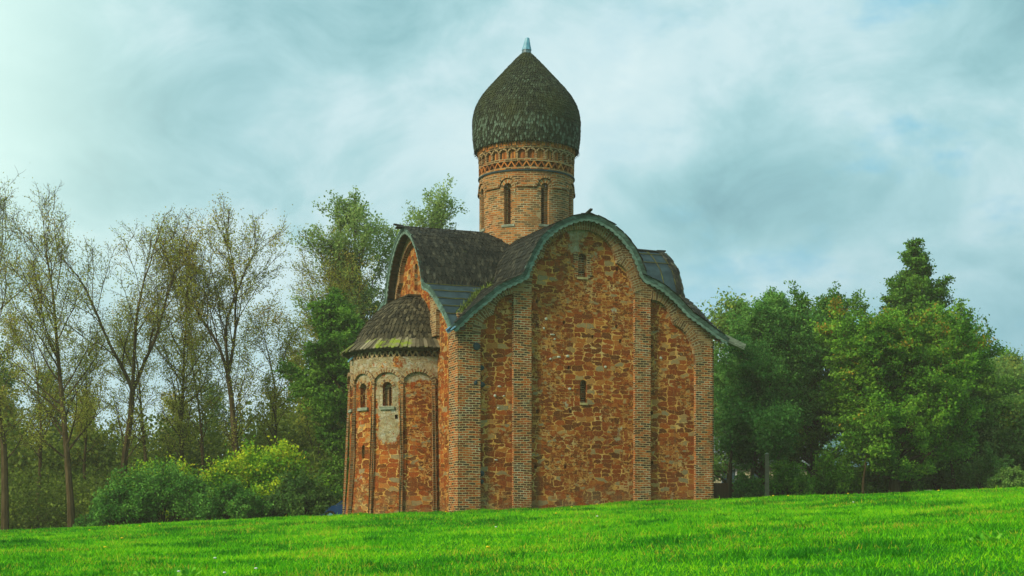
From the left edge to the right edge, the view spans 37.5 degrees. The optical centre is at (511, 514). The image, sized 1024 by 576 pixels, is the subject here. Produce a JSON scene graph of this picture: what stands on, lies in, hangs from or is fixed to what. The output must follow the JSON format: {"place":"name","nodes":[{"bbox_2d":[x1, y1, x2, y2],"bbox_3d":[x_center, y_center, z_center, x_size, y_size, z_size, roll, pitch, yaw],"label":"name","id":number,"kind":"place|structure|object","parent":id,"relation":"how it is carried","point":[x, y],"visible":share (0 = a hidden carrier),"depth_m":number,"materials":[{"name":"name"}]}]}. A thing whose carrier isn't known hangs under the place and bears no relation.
{"place":"outdoors","nodes":[
{"label":"outdoors","id":0,"kind":"place"},
{"bbox_2d":[0,486,1023,575],"bbox_3d":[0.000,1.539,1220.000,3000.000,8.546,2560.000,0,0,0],"label":"ground","id":1,"kind":"structure","parent":0,"point":[891,573],"depth_m":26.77,"materials":[{"name":"green plant"}]},
{"bbox_2d":[0,358,12,439],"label":"background tree","id":2,"kind":"object","parent":1,"relation":"on","point":[1,378],"visible":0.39,"depth_m":95.72,"materials":[{"name":"green plant"}]},
{"bbox_2d":[0,332,26,447],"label":"background tree","id":3,"kind":"object","parent":1,"relation":"on","point":[11,380],"visible":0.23,"depth_m":102.46,"materials":[{"name":"green plant"}]},
{"bbox_2d":[0,386,49,498],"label":"background tree","id":4,"kind":"object","parent":1,"relation":"on","point":[8,402],"visible":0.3,"depth_m":99.97,"materials":[{"name":"green plant"}]},
{"bbox_2d":[0,171,73,530],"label":"deciduous tree","id":5,"kind":"object","parent":1,"relation":"on","point":[4,493],"visible":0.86,"depth_m":82.26,"materials":[{"name":"green plant"}]},
{"bbox_2d":[0,306,90,528],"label":"deciduous tree","id":6,"kind":"object","parent":1,"relation":"on","point":[11,325],"visible":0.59,"depth_m":87.72,"materials":[{"name":"green plant"}]},
{"bbox_2d":[20,367,84,525],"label":"background tree","id":7,"kind":"object","parent":1,"relation":"on","point":[69,413],"visible":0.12,"depth_m":104.00,"materials":[{"name":"green plant"}]},
{"bbox_2d":[0,177,127,526],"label":"deciduous tree","id":8,"kind":"object","parent":1,"relation":"on","point":[41,296],"visible":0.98,"depth_m":79.97,"materials":[{"name":"green plant"}]},
{"bbox_2d":[61,390,110,495],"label":"background tree","id":9,"kind":"object","parent":1,"relation":"on","point":[72,437],"visible":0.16,"depth_m":96.99,"materials":[{"name":"green plant"}]},
{"bbox_2d":[47,330,128,507],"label":"deciduous tree","id":10,"kind":"object","parent":1,"relation":"on","point":[87,419],"visible":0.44,"depth_m":88.41,"materials":[{"name":"green plant"}]},
{"bbox_2d":[72,514,103,526],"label":"shrub","id":11,"kind":"object","parent":1,"relation":"on","point":[84,521],"visible":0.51,"depth_m":73.75,"materials":[{"name":"green plant"}]},
{"bbox_2d":[23,203,216,523],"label":"deciduous tree","id":12,"kind":"object","parent":1,"relation":"on","point":[132,385],"visible":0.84,"depth_m":82.28,"materials":[{"name":"green plant"}]},
{"bbox_2d":[86,476,160,525],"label":"shrub","id":13,"kind":"object","parent":1,"relation":"on","point":[117,509],"visible":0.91,"depth_m":71.37,"materials":[{"name":"green plant"}]},
{"bbox_2d":[95,289,174,466],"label":"deciduous tree","id":14,"kind":"object","parent":1,"relation":"on","point":[141,400],"visible":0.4,"depth_m":90.27,"materials":[{"name":"green plant"}]},
{"bbox_2d":[132,570,154,575],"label":"weed plant","id":15,"kind":"object","parent":1,"relation":"on","point":[140,573],"visible":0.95,"depth_m":25.96,"materials":[{"name":"green plant"}]},
{"bbox_2d":[105,457,213,522],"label":"shrub","id":16,"kind":"object","parent":1,"relation":"on","point":[171,492],"visible":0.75,"depth_m":72.05,"materials":[{"name":"green plant"}]},
{"bbox_2d":[126,446,206,521],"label":"shrub","id":17,"kind":"object","parent":1,"relation":"on","point":[184,469],"visible":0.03,"depth_m":76.78,"materials":[{"name":"green plant"}]},
{"bbox_2d":[0,390,348,529],"bbox_3d":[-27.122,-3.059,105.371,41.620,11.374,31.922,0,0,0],"label":"undergrowth","id":18,"kind":"object","parent":1,"relation":"on","point":[114,453],"visible":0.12,"depth_m":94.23,"materials":[{"name":"green plant"}]},
{"bbox_2d":[154,391,196,454],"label":"background tree","id":19,"kind":"object","parent":1,"relation":"on","point":[168,413],"visible":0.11,"depth_m":108.64,"materials":[{"name":"green plant"}]},
{"bbox_2d":[128,226,247,521],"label":"deciduous tree","id":20,"kind":"object","parent":1,"relation":"on","point":[183,385],"visible":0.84,"depth_m":83.65,"materials":[{"name":"green plant"}]},
{"bbox_2d":[174,567,202,575],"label":"weed plant","id":21,"kind":"object","parent":1,"relation":"on","point":[185,572],"visible":0.98,"depth_m":25.97,"materials":[{"name":"green plant"}]},
{"bbox_2d":[158,301,237,475],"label":"deciduous tree","id":22,"kind":"object","parent":1,"relation":"on","point":[201,414],"visible":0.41,"depth_m":88.47,"materials":[{"name":"green plant"}]},
{"bbox_2d":[134,192,294,467],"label":"deciduous tree","id":23,"kind":"object","parent":1,"relation":"on","point":[227,364],"visible":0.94,"depth_m":83.42,"materials":[{"name":"green plant"}]},
{"bbox_2d":[189,451,254,520],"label":"shrub","id":24,"kind":"object","parent":1,"relation":"on","point":[223,475],"visible":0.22,"depth_m":74.67,"materials":[{"name":"green plant"}]},
{"bbox_2d":[197,378,246,460],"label":"background tree","id":25,"kind":"object","parent":1,"relation":"on","point":[219,408],"visible":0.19,"depth_m":103.84,"materials":[{"name":"green plant"}]},
{"bbox_2d":[186,475,273,520],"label":"shrub","id":26,"kind":"object","parent":1,"relation":"on","point":[235,500],"visible":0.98,"depth_m":71.39,"materials":[{"name":"green plant"}]},
{"bbox_2d":[215,285,311,448],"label":"deciduous tree","id":27,"kind":"object","parent":1,"relation":"on","point":[273,408],"visible":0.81,"depth_m":88.55,"materials":[{"name":"green plant"}]},
{"bbox_2d":[214,432,336,518],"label":"shrub","id":28,"kind":"object","parent":1,"relation":"on","point":[262,477],"visible":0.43,"depth_m":75.04,"materials":[{"name":"green plant"}]},
{"bbox_2d":[249,342,312,438],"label":"background tree","id":29,"kind":"object","parent":1,"relation":"on","point":[286,388],"visible":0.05,"depth_m":105.59,"materials":[{"name":"green plant"}]},
{"bbox_2d":[259,464,340,517],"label":"shrub","id":30,"kind":"object","parent":1,"relation":"on","point":[301,495],"visible":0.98,"depth_m":72.94,"materials":[{"name":"green plant"}]},
{"bbox_2d":[287,340,343,443],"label":"background tree","id":31,"kind":"object","parent":1,"relation":"on","point":[302,415],"visible":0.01,"depth_m":100.01,"materials":[{"name":"green plant"}]},
{"bbox_2d":[271,287,365,499],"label":"dark tree","id":32,"kind":"object","parent":1,"relation":"on","point":[336,323],"visible":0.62,"depth_m":82.64,"materials":[{"name":"green plant"}]},
{"bbox_2d":[275,222,379,471],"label":"deciduous tree","id":33,"kind":"object","parent":1,"relation":"on","point":[332,280],"visible":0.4,"depth_m":94.46,"materials":[{"name":"green plant"}]},
{"bbox_2d":[320,499,345,515],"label":"parked car","id":34,"kind":"object","parent":1,"relation":"on","point":[335,509],"visible":0.11,"depth_m":83.15,"materials":[{"name":"blue paint"}]},
{"bbox_2d":[295,248,370,457],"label":"deciduous tree","id":35,"kind":"object","parent":1,"relation":"on","point":[320,296],"visible":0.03,"depth_m":96.41,"materials":[{"name":"green plant"}]},
{"bbox_2d":[287,185,397,426],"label":"poplar tree","id":36,"kind":"object","parent":1,"relation":"on","point":[351,212],"visible":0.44,"depth_m":95.74,"materials":[{"name":"green plant"}]},
{"bbox_2d":[354,173,470,320],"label":"poplar tree","id":37,"kind":"object","parent":1,"relation":"on","point":[437,217],"visible":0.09,"depth_m":98.62,"materials":[{"name":"green plant"}]},
{"bbox_2d":[340,37,745,514],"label":"church","id":38,"kind":"structure","parent":1,"relation":"on","point":[534,342],"depth_m":65.64,"materials":[{"name":"brick"}]},
{"bbox_2d":[577,255,587,279],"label":"window","id":39,"kind":"structure","parent":38,"relation":"in","point":[580,259],"depth_m":65.37,"materials":[{"name":"brick"}]},
{"bbox_2d":[580,381,587,404],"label":"window","id":40,"kind":"structure","parent":38,"relation":"in","point":[581,383],"depth_m":65.39,"materials":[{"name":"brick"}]},
{"bbox_2d":[698,286,754,482],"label":"leafy tree","id":41,"kind":"object","parent":1,"relation":"on","point":[720,323],"visible":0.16,"depth_m":90.94,"materials":[{"name":"green plant"}]},
{"bbox_2d":[714,377,761,498],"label":"young tree","id":42,"kind":"object","parent":1,"relation":"on","point":[735,422],"visible":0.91,"depth_m":81.40,"materials":[{"name":"green plant"}]},
{"bbox_2d":[731,467,764,498],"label":"shrub","id":43,"kind":"object","parent":1,"relation":"on","point":[744,485],"visible":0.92,"depth_m":79.50,"materials":[{"name":"green plant"}]},
{"bbox_2d":[724,392,777,478],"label":"young tree","id":44,"kind":"object","parent":1,"relation":"on","point":[755,457],"visible":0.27,"depth_m":81.84,"materials":[{"name":"green plant"}]},
{"bbox_2d":[714,440,809,482],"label":"house","id":45,"kind":"structure","parent":1,"relation":"on","point":[735,471],"depth_m":104.00,"materials":[{"name":"stone"}]},
{"bbox_2d":[720,469,736,482],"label":"window","id":46,"kind":"structure","parent":45,"relation":"in","point":[734,472],"depth_m":103.99,"materials":[{"name":"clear glass"}]},
{"bbox_2d":[764,453,768,496],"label":"concrete post","id":47,"kind":"object","parent":1,"relation":"on","point":[767,474],"visible":0.82,"depth_m":75.91,"materials":[{"name":"grey concrete"}]},
{"bbox_2d":[714,286,830,493],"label":"leafy tree","id":48,"kind":"object","parent":1,"relation":"on","point":[771,357],"visible":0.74,"depth_m":82.28,"materials":[{"name":"green plant"}]},
{"bbox_2d":[744,397,807,467],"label":"young tree","id":49,"kind":"object","parent":1,"relation":"on","point":[776,425],"visible":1,"depth_m":78.26,"materials":[{"name":"green plant"}]},
{"bbox_2d":[753,460,818,495],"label":"shrub","id":50,"kind":"object","parent":1,"relation":"on","point":[786,479],"visible":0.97,"depth_m":77.49,"materials":[{"name":"green plant"}]},
{"bbox_2d":[770,280,875,476],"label":"leafy tree","id":51,"kind":"object","parent":1,"relation":"on","point":[816,435],"visible":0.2,"depth_m":88.28,"materials":[{"name":"green plant"}]},
{"bbox_2d":[810,448,861,494],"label":"shrub","id":52,"kind":"object","parent":1,"relation":"on","point":[833,476],"visible":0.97,"depth_m":78.48,"materials":[{"name":"green plant"}]},
{"bbox_2d":[809,433,868,479],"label":"house","id":53,"kind":"structure","parent":1,"relation":"on","point":[832,442],"depth_m":111.64,"materials":[{"name":"brick"}]},
{"bbox_2d":[714,469,986,499],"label":"fence","id":54,"kind":"object","parent":1,"relation":"on","point":[721,490],"visible":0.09,"depth_m":84.00,"materials":[{"name":"metal"}]},
{"bbox_2d":[830,396,894,493],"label":"young tree","id":55,"kind":"object","parent":1,"relation":"on","point":[858,446],"visible":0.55,"depth_m":78.10,"materials":[{"name":"green plant"}]},
{"bbox_2d":[808,425,956,475],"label":"undergrowth","id":56,"kind":"object","parent":1,"relation":"on","point":[829,446],"visible":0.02,"depth_m":109.02,"materials":[{"name":"green plant"}]},
{"bbox_2d":[854,461,926,493],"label":"shrub","id":57,"kind":"object","parent":1,"relation":"on","point":[880,485],"visible":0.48,"depth_m":81.50,"materials":[{"name":"green plant"}]},
{"bbox_2d":[803,295,1010,492],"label":"leafy tree","id":58,"kind":"object","parent":1,"relation":"on","point":[917,371],"visible":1,"depth_m":77.56,"materials":[{"name":"green plant"}]},
{"bbox_2d":[823,237,1023,473],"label":"leafy tree","id":59,"kind":"object","parent":1,"relation":"on","point":[912,286],"visible":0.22,"depth_m":88.92,"materials":[{"name":"green plant"}]},
{"bbox_2d":[915,461,960,491],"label":"shrub","id":60,"kind":"object","parent":1,"relation":"on","point":[944,474],"visible":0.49,"depth_m":83.22,"materials":[{"name":"green plant"}]},
{"bbox_2d":[935,351,1023,468],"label":"leafy tree","id":61,"kind":"object","parent":1,"relation":"on","point":[994,387],"visible":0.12,"depth_m":86.78,"materials":[{"name":"green plant"}]},
{"bbox_2d":[948,441,1014,489],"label":"shrub","id":62,"kind":"object","parent":1,"relation":"on","point":[976,475],"visible":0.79,"depth_m":81.69,"materials":[{"name":"green plant"}]},
{"bbox_2d":[969,530,1007,542],"bbox_3d":[8.146,0.383,26.061,0.374,0.229,0.975,0,0,-28],"label":"weed plant","id":63,"kind":"object","parent":1,"relation":"on","point":[981,536],"visible":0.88,"depth_m":26.04,"materials":[{"name":"green plant"}]},
{"bbox_2d":[973,384,1023,470],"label":"leafy tree","id":64,"kind":"object","parent":1,"relation":"on","point":[1015,451],"visible":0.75,"depth_m":85.05,"materials":[{"name":"green plant"}]},
{"bbox_2d":[986,344,1023,397],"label":"leafy tree","id":65,"kind":"object","parent":1,"relation":"on","point":[1010,363],"visible":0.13,"depth_m":116.25,"materials":[{"name":"green plant"}]},
{"bbox_2d":[986,464,1023,487],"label":"shrub","id":66,"kind":"object","parent":1,"relation":"on","point":[1009,477],"visible":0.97,"depth_m":77.67,"materials":[{"name":"green plant"}]},
{"bbox_2d":[0,0,1023,454],"label":"sky","id":67,"kind":"structure","parent":0,"point":[759,145],"materials":[{"name":"blue"}]}
]}

